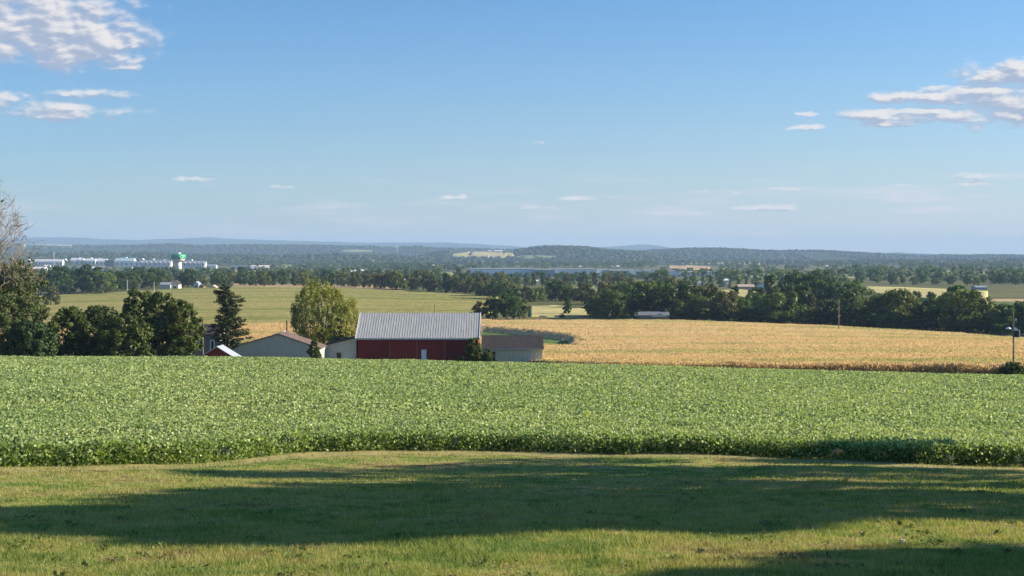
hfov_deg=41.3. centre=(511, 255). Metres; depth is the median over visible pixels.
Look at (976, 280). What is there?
broad tree
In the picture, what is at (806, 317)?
bush
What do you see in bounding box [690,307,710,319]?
leafy tree
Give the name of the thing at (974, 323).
leafy tree
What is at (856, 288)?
broad tree
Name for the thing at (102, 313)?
dark maple
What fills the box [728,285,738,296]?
slender tree
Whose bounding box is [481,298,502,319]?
leafy tree
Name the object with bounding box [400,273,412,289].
leafy tree
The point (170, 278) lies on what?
leafy tree
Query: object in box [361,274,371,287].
leafy tree
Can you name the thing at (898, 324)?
leafy tree
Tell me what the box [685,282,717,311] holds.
broad tree
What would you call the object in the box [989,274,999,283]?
leafy tree
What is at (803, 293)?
slender tree
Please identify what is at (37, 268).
town building
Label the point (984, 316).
leafy tree
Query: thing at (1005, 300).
bare field
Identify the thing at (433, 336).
red barn
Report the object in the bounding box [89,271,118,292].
broad tree
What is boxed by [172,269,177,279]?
slender tree
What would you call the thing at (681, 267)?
hill field
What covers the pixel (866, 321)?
leafy tree
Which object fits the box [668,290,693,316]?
leafy tree
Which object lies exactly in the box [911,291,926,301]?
leafy tree
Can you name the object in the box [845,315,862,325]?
leafy tree
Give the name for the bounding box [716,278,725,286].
leafy tree
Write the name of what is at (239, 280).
broad tree
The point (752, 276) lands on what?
pasture
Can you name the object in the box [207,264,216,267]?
town building
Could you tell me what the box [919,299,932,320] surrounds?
slender tree
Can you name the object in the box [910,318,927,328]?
leafy tree
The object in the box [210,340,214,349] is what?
window
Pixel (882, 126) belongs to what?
sky
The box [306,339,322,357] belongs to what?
dark bush
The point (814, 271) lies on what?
broad tree
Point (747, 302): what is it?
broad tree
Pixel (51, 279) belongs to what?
broad tree
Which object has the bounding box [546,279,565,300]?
leafy tree
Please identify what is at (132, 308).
dark maple
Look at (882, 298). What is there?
broad tree
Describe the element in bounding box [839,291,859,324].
slender tree
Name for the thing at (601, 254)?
hill forest
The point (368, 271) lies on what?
broad tree
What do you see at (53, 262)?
town building
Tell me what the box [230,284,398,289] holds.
bare field
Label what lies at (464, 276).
leafy tree
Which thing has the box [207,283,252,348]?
pine tree
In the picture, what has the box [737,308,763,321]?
leafy tree
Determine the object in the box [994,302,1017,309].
green field
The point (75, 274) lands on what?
broad tree
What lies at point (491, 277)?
broad tree
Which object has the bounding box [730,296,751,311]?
broad tree
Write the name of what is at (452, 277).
leafy tree
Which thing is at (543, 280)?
slender tree
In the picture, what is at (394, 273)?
broad tree
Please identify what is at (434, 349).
sliding door
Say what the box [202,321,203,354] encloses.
utility pole
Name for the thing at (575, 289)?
broad tree
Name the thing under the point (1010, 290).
ground
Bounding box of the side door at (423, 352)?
[421,350,425,359]
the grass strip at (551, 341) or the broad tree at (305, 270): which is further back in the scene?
the broad tree at (305, 270)
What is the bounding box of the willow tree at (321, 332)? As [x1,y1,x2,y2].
[290,276,359,343]
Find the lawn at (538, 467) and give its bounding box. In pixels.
[0,454,1023,575]
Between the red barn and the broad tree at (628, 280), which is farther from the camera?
the broad tree at (628, 280)
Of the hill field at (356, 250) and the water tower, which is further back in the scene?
the hill field at (356, 250)
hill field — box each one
[22,244,71,247]
[342,250,371,251]
[451,251,513,257]
[516,255,555,258]
[668,265,709,269]
[681,262,759,264]
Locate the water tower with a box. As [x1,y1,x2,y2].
[171,253,185,272]
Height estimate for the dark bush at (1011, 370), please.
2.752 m
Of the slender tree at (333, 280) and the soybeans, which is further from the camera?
the slender tree at (333, 280)
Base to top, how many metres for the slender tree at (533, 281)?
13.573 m
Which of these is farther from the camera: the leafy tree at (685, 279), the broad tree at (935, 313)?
the leafy tree at (685, 279)
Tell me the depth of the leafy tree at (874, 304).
546.21 m
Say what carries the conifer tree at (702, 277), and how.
on the ground at (1010, 290)
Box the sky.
[0,0,1023,254]
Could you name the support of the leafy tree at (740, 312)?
on the ground at (1010, 290)
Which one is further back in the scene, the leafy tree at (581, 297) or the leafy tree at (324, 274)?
the leafy tree at (324, 274)
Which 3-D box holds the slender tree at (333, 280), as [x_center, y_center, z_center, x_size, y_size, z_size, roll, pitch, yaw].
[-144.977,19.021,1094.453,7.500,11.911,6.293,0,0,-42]
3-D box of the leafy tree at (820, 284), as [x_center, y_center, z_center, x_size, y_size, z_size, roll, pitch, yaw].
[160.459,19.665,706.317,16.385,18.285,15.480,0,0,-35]
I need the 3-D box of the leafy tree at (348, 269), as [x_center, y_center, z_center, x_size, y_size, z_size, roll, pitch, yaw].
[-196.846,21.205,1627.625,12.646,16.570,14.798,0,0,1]
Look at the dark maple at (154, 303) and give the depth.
214.59 m
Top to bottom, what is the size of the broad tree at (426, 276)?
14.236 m
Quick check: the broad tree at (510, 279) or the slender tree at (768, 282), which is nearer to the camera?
the slender tree at (768, 282)
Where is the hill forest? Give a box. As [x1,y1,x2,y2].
[0,243,1023,263]
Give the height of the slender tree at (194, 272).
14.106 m
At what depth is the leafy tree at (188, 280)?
1088.88 m
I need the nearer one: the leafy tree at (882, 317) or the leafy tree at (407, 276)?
the leafy tree at (882, 317)
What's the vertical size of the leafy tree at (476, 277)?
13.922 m
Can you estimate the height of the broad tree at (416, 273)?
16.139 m
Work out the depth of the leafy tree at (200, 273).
1663.67 m
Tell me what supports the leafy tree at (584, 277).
on the ground at (1010, 290)
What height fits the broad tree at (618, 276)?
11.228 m
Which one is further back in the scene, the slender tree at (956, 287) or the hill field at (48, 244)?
the hill field at (48, 244)
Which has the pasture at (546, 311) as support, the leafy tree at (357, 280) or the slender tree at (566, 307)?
the slender tree at (566, 307)
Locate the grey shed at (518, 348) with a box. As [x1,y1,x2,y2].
[481,335,543,362]
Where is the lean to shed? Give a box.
[325,336,357,363]
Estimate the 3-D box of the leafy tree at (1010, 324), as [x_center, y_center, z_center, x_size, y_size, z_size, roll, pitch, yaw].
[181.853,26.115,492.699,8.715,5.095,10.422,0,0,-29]
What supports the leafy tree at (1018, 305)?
on the ground at (1010, 290)
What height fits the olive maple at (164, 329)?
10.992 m
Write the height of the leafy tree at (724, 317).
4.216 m
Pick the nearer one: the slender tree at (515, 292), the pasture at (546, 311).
the pasture at (546, 311)
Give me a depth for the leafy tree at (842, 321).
540.26 m
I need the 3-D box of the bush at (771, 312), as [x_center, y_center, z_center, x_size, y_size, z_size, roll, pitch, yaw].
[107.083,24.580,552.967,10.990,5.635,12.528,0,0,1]
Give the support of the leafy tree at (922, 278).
on the ground at (1010, 290)
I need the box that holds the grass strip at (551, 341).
[480,331,567,344]
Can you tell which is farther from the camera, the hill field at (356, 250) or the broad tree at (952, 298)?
the hill field at (356, 250)
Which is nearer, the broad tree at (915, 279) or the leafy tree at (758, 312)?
the leafy tree at (758, 312)
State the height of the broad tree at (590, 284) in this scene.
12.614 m
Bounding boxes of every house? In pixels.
[139,260,172,267]
[159,282,171,288]
[171,280,181,288]
[182,261,206,267]
[186,324,224,355]
[194,281,200,287]
[636,310,669,319]
[736,284,754,288]
[756,283,763,289]
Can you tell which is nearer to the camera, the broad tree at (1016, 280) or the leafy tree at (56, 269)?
the leafy tree at (56, 269)
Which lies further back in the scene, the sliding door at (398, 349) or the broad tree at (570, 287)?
the broad tree at (570, 287)
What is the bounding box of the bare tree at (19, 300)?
[0,177,51,333]
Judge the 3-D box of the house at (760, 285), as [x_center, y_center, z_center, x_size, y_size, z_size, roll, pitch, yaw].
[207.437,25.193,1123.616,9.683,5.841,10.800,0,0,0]
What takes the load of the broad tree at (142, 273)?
on the ground at (1010, 290)
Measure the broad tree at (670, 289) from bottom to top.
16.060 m
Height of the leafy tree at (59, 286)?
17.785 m
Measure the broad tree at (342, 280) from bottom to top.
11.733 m
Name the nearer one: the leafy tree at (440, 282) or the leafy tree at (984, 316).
the leafy tree at (984, 316)
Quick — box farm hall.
[971,286,987,289]
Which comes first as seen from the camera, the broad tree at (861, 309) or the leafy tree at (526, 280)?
the broad tree at (861, 309)
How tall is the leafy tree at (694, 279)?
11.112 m
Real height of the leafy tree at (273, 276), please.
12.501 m
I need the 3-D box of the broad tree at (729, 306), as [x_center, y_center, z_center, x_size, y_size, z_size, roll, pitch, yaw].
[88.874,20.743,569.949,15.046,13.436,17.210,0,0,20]
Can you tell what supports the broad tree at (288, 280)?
on the ground at (1010, 290)
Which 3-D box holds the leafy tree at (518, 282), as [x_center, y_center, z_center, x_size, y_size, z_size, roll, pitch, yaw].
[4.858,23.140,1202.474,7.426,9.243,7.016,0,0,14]
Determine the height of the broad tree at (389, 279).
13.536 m
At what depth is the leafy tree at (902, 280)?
1426.45 m
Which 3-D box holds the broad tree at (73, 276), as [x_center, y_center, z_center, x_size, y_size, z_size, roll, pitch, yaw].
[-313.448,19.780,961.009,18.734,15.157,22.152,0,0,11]
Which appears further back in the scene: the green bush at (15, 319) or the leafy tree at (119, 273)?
the leafy tree at (119, 273)
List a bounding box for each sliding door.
[390,341,415,358]
[417,341,443,359]
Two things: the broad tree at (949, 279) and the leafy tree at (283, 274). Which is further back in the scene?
the broad tree at (949, 279)
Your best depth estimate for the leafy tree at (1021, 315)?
503.08 m
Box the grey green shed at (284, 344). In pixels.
[234,331,326,362]
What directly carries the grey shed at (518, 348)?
on the ground at (1010, 290)
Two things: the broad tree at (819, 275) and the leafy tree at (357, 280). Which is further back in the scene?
the leafy tree at (357, 280)
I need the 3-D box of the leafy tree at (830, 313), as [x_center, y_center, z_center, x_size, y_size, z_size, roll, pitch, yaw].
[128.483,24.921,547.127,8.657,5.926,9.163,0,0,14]
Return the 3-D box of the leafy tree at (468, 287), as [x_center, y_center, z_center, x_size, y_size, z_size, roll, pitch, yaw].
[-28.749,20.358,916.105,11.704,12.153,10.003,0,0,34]
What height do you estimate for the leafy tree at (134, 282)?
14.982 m
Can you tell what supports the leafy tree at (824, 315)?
on the ground at (1010, 290)
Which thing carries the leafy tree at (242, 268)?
on the ground at (1010, 290)
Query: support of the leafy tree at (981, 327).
on the ground at (1010, 290)
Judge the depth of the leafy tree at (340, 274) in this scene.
1108.19 m
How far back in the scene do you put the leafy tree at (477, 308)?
550.84 m
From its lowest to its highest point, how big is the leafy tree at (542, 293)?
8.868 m
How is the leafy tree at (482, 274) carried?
on the ground at (1010, 290)
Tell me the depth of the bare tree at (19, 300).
202.94 m
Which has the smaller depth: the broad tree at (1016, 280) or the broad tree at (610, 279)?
the broad tree at (610, 279)
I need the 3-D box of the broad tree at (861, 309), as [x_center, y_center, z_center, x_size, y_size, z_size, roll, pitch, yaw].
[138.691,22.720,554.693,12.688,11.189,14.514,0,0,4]
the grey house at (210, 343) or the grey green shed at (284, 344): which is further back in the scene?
the grey house at (210, 343)
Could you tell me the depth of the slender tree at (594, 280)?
1282.48 m
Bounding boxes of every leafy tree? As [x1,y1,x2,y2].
[43,284,61,304]
[44,270,73,294]
[47,265,76,293]
[76,263,100,292]
[80,270,109,293]
[104,270,125,290]
[123,271,142,289]
[166,276,173,281]
[178,268,196,286]
[197,270,203,279]
[198,275,208,284]
[237,266,248,277]
[242,271,255,284]
[248,276,258,285]
[254,270,271,285]
[262,271,277,284]
[277,270,288,284]
[287,268,296,277]
[314,276,323,285]
[320,270,334,282]
[331,271,346,285]
[343,267,350,278]
[347,270,363,286]
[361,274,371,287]
[369,273,386,288]
[392,273,406,289]
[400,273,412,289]
[424,279,438,291]
[437,280,443,291]
[442,273,457,291]
[458,273,468,282]
[462,277,474,293]
[465,275,481,293]
[470,301,483,316]
[475,282,487,295]
[480,273,489,282]
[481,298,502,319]
[491,272,507,284]
[509,296,530,318]
[513,277,521,285]
[520,286,532,299]
[522,277,530,285]
[525,289,541,301]
[537,287,547,300]
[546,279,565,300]
[561,274,572,285]
[569,273,578,284]
[573,282,590,303]
[576,271,592,282]
[584,291,601,302]
[584,295,601,316]
[585,298,606,318]
[611,307,624,318]
[615,290,633,317]
[622,288,647,316]
[645,272,663,281]
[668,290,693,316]
[669,299,689,319]
[673,307,693,319]
[682,276,691,284]
[689,275,698,284]
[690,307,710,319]
[708,310,721,319]
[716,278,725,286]
[716,311,730,320]
[730,310,744,319]
[735,311,750,320]
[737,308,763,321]
[743,307,771,321]
[745,291,753,307]
[749,287,764,299]
[751,277,760,286]
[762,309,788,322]
[786,314,800,323]
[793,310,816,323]
[807,310,823,323]
[808,277,836,308]
[810,310,835,324]
[813,299,827,317]
[824,311,837,324]
[828,311,859,324]
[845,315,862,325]
[853,272,864,282]
[856,315,873,326]
[867,294,889,317]
[872,316,889,326]
[874,313,906,327]
[883,288,920,327]
[887,275,899,284]
[893,318,909,327]
[899,276,905,283]
[906,315,929,328]
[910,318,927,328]
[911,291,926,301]
[917,273,926,283]
[918,317,938,329]
[926,295,951,328]
[935,317,956,330]
[948,320,960,330]
[956,322,973,331]
[963,275,972,284]
[965,316,984,331]
[973,307,992,331]
[973,320,993,332]
[985,321,1001,332]
[988,323,1007,333]
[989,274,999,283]
[989,303,1020,323]
[996,321,1019,333]
[1003,301,1023,321]
[1011,320,1023,332]
[1015,321,1023,333]
[1018,301,1023,320]
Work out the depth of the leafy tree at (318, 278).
1093.17 m
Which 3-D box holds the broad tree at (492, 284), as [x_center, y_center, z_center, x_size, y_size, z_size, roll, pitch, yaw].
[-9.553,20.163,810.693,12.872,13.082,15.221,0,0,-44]
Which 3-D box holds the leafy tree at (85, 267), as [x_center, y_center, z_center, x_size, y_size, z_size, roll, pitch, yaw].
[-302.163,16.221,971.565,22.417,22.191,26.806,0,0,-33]
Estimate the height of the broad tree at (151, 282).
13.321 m
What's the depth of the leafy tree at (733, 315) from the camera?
560.85 m
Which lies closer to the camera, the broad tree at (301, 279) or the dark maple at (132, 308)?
the dark maple at (132, 308)
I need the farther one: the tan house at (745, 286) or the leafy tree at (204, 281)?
the tan house at (745, 286)
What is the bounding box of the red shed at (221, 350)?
[202,345,240,356]
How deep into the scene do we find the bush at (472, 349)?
232.46 m
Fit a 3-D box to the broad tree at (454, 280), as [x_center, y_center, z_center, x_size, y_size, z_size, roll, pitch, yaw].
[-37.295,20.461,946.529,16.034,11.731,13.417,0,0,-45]
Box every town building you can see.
[20,267,47,272]
[34,259,63,265]
[70,258,84,264]
[84,258,96,264]
[96,259,107,265]
[105,260,115,265]
[115,258,135,265]
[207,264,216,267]
[250,265,269,269]
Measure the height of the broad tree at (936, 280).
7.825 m
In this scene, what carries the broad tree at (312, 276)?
on the ground at (1010, 290)
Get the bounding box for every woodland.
[1,245,1023,280]
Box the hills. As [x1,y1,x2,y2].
[0,237,1023,264]
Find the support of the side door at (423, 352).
in the red barn
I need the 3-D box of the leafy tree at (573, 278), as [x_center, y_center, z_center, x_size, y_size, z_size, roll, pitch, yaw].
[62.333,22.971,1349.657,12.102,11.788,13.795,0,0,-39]
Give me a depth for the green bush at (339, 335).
251.36 m
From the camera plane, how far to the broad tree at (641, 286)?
585.66 m
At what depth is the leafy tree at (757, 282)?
1193.10 m
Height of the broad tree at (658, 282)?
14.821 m
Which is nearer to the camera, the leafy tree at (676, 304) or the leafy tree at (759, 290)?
the leafy tree at (676, 304)
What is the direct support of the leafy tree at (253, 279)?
on the ground at (1010, 290)
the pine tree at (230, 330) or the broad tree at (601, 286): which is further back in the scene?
the broad tree at (601, 286)
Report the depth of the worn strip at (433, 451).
44.29 m
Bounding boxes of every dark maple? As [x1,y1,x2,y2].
[46,306,95,356]
[75,305,122,355]
[91,313,156,356]
[120,288,161,356]
[135,291,187,356]
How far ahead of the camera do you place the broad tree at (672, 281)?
774.55 m
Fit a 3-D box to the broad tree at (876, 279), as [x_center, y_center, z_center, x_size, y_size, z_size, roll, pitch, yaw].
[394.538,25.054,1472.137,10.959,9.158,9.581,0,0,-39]
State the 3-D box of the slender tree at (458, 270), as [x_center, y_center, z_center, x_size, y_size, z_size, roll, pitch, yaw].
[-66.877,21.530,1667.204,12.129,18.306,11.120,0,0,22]
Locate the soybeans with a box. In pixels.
[0,355,1023,466]
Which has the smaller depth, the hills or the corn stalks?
the corn stalks
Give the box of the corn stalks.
[1,319,1023,374]
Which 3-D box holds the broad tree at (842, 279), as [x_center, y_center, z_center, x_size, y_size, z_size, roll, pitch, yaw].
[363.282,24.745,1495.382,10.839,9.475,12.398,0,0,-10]
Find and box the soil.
[2,363,1023,462]
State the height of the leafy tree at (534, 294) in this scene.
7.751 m
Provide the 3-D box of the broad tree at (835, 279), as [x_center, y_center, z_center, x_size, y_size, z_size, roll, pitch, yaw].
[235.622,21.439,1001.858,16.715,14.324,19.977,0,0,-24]
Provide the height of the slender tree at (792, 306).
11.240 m
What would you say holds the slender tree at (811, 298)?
on the ground at (1010, 290)
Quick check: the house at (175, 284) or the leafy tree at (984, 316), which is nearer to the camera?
the leafy tree at (984, 316)
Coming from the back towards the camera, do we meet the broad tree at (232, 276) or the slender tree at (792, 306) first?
the broad tree at (232, 276)
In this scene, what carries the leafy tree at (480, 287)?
on the ground at (1010, 290)
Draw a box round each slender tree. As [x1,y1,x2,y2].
[159,270,167,283]
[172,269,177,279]
[190,270,198,285]
[228,267,235,273]
[290,272,297,285]
[328,272,336,285]
[442,273,450,292]
[453,266,461,276]
[513,288,519,297]
[529,272,536,284]
[540,271,546,285]
[562,297,571,313]
[592,272,597,284]
[601,273,607,282]
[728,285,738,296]
[763,273,779,301]
[785,298,796,314]
[795,284,810,306]
[804,293,816,309]
[826,300,837,324]
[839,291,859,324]
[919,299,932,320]
[926,291,936,303]
[946,284,969,303]
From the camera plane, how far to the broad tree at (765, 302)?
554.54 m
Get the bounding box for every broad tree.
[33,269,64,293]
[61,273,82,293]
[74,269,87,292]
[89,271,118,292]
[110,273,131,290]
[129,266,144,271]
[131,269,150,287]
[143,272,160,287]
[144,267,165,286]
[209,270,228,285]
[226,273,235,284]
[233,274,248,284]
[279,274,290,284]
[293,272,309,286]
[297,268,311,275]
[304,271,316,281]
[338,273,354,286]
[362,270,373,278]
[375,272,391,287]
[381,270,399,288]
[409,278,421,290]
[413,269,440,289]
[419,272,436,288]
[430,269,442,280]
[448,277,463,292]
[455,280,464,293]
[471,279,487,295]
[482,279,502,298]
[484,274,494,283]
[492,281,522,299]
[493,290,523,319]
[505,274,516,284]
[544,281,555,296]
[563,283,579,299]
[568,287,580,300]
[582,281,593,291]
[587,281,614,294]
[597,289,625,318]
[602,273,615,282]
[613,281,634,298]
[615,274,627,283]
[615,277,626,285]
[626,278,635,282]
[628,281,668,311]
[640,283,690,318]
[645,280,670,292]
[652,270,676,281]
[663,277,683,286]
[680,291,714,313]
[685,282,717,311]
[705,290,741,315]
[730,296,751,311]
[736,298,758,313]
[749,293,765,305]
[752,290,808,322]
[777,270,815,298]
[795,271,823,306]
[810,268,830,277]
[824,276,842,287]
[825,282,850,309]
[833,279,874,307]
[838,274,847,281]
[839,298,866,319]
[857,296,878,310]
[872,275,882,282]
[875,288,919,322]
[909,276,920,284]
[915,296,926,315]
[923,292,968,321]
[928,288,1000,330]
[930,277,940,283]
[944,275,956,284]
[971,276,980,285]
[979,274,987,282]
[982,302,1003,320]
[995,272,1008,284]
[1009,276,1021,284]
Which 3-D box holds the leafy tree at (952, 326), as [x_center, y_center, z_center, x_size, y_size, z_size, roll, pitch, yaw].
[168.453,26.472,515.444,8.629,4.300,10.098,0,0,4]
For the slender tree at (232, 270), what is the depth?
1623.95 m
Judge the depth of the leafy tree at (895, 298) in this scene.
531.89 m
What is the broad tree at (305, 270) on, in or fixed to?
on the ground at (1010, 290)
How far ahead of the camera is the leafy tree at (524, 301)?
550.04 m
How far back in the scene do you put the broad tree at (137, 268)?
1628.28 m
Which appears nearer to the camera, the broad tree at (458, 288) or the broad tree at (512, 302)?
the broad tree at (512, 302)
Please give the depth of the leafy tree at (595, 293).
681.33 m
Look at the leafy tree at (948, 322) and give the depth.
515.11 m
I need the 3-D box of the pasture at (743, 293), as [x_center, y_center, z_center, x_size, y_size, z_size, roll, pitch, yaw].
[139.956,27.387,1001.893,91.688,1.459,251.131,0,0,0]
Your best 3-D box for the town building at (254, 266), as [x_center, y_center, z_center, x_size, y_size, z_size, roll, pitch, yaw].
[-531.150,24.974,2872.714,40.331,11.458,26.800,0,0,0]
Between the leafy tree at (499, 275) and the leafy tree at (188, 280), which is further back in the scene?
the leafy tree at (499, 275)
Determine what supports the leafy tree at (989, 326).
on the ground at (1010, 290)
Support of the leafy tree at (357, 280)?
on the ground at (1010, 290)
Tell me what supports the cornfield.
on the ground at (1010, 290)
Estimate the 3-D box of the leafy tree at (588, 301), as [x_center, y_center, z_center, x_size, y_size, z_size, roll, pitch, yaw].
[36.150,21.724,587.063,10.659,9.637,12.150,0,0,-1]
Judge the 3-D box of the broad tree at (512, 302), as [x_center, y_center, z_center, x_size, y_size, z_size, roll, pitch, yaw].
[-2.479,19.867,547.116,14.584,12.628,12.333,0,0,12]
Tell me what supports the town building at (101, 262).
on the ground at (1010, 290)
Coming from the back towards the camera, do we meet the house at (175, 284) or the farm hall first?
the farm hall
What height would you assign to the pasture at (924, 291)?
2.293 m
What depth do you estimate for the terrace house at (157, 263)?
3438.32 m
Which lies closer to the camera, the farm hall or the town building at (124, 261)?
the farm hall
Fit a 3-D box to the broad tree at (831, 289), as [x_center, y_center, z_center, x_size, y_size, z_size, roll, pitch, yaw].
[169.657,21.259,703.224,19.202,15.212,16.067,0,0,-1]
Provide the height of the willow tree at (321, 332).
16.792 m
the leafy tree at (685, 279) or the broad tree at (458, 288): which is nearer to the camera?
the broad tree at (458, 288)
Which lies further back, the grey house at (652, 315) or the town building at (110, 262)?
the town building at (110, 262)
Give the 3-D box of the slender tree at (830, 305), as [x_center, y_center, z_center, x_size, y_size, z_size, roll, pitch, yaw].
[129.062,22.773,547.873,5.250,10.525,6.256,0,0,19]
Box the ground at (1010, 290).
[2,265,1023,464]
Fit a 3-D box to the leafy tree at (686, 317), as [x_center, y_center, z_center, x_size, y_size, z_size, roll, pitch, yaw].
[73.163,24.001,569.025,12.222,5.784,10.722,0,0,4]
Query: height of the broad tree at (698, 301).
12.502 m
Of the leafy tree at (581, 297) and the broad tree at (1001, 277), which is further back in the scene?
the broad tree at (1001, 277)
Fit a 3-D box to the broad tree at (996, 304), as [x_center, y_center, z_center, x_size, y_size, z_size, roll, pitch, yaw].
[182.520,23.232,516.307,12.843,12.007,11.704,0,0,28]
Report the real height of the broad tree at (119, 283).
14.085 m
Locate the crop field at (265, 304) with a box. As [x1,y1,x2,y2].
[9,287,497,324]
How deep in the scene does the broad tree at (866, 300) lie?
568.78 m
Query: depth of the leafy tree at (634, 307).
588.87 m
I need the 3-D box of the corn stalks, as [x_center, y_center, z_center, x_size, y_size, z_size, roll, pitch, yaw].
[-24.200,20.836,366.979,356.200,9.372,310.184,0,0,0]
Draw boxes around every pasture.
[530,305,588,316]
[719,289,755,297]
[748,274,854,277]
[864,286,987,298]
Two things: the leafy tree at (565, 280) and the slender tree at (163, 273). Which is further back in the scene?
the leafy tree at (565, 280)
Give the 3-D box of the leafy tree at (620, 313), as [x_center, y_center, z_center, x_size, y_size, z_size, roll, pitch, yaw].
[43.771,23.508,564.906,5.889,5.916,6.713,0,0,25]
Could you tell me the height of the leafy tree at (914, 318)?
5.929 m
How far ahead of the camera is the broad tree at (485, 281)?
869.73 m
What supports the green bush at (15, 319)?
on the ground at (1010, 290)
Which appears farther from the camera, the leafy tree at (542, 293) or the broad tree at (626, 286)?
the leafy tree at (542, 293)
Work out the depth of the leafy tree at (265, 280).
1051.45 m
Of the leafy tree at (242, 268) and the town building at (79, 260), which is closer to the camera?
the leafy tree at (242, 268)
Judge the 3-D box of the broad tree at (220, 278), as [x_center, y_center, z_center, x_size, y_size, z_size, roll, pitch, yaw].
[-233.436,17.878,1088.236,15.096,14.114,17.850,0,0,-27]
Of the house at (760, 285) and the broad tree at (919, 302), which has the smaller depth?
the broad tree at (919, 302)
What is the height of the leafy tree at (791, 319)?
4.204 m
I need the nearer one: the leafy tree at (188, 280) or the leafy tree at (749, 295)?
the leafy tree at (749, 295)
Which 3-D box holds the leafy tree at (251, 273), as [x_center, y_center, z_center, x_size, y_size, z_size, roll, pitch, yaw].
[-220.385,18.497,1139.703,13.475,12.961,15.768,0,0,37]
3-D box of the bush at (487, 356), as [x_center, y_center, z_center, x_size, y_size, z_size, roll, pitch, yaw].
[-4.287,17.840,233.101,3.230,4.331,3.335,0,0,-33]
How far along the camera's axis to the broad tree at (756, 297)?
594.32 m
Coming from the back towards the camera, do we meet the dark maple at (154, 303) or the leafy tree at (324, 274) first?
the leafy tree at (324, 274)
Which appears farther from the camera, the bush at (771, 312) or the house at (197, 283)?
the house at (197, 283)
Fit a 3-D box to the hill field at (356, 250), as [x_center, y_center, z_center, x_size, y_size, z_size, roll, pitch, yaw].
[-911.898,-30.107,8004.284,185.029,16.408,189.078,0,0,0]
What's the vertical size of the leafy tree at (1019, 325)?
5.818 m
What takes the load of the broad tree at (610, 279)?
on the ground at (1010, 290)
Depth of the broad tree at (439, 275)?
1574.34 m
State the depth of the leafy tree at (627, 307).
576.67 m
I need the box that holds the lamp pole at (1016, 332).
[1006,313,1019,360]
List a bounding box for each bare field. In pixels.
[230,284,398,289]
[991,299,1023,301]
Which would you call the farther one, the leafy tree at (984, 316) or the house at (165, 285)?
the house at (165, 285)
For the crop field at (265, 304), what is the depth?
743.80 m
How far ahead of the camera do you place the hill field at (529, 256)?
5526.91 m
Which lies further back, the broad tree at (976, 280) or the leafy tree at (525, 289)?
the broad tree at (976, 280)
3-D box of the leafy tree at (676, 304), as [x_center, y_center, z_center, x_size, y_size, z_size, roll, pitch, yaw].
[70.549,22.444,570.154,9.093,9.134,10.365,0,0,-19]
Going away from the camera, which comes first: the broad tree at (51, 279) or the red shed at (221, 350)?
the red shed at (221, 350)
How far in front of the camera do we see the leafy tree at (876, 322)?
533.14 m
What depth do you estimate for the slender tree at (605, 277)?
1206.38 m
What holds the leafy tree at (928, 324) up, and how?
on the ground at (1010, 290)
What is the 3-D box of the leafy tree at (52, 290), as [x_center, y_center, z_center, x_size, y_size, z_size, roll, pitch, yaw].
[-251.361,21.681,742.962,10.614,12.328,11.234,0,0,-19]
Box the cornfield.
[60,319,1023,373]
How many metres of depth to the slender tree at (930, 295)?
688.77 m
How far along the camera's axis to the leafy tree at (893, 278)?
1378.66 m
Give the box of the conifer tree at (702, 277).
[700,275,706,285]
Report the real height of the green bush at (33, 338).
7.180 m
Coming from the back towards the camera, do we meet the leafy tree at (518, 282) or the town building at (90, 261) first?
the town building at (90, 261)
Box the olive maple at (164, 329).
[152,299,206,355]
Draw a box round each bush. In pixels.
[0,317,21,354]
[0,319,59,356]
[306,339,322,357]
[326,316,350,341]
[456,354,463,360]
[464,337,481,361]
[477,347,497,361]
[998,361,1023,374]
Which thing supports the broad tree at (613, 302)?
on the ground at (1010, 290)
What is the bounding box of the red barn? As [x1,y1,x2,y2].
[355,309,481,363]
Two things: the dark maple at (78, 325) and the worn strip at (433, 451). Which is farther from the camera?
the dark maple at (78, 325)
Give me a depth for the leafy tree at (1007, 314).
502.40 m
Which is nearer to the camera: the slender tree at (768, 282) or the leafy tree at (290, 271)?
the slender tree at (768, 282)
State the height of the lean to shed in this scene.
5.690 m
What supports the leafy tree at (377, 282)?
on the ground at (1010, 290)
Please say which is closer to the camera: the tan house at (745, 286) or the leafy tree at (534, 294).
the leafy tree at (534, 294)
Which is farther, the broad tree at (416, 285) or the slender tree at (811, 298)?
the broad tree at (416, 285)
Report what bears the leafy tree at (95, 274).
on the ground at (1010, 290)
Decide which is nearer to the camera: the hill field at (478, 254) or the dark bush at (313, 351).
the dark bush at (313, 351)
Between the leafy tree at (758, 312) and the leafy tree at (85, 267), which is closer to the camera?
the leafy tree at (758, 312)
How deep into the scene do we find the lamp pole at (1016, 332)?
214.28 m
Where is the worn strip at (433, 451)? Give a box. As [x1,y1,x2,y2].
[0,449,1023,471]

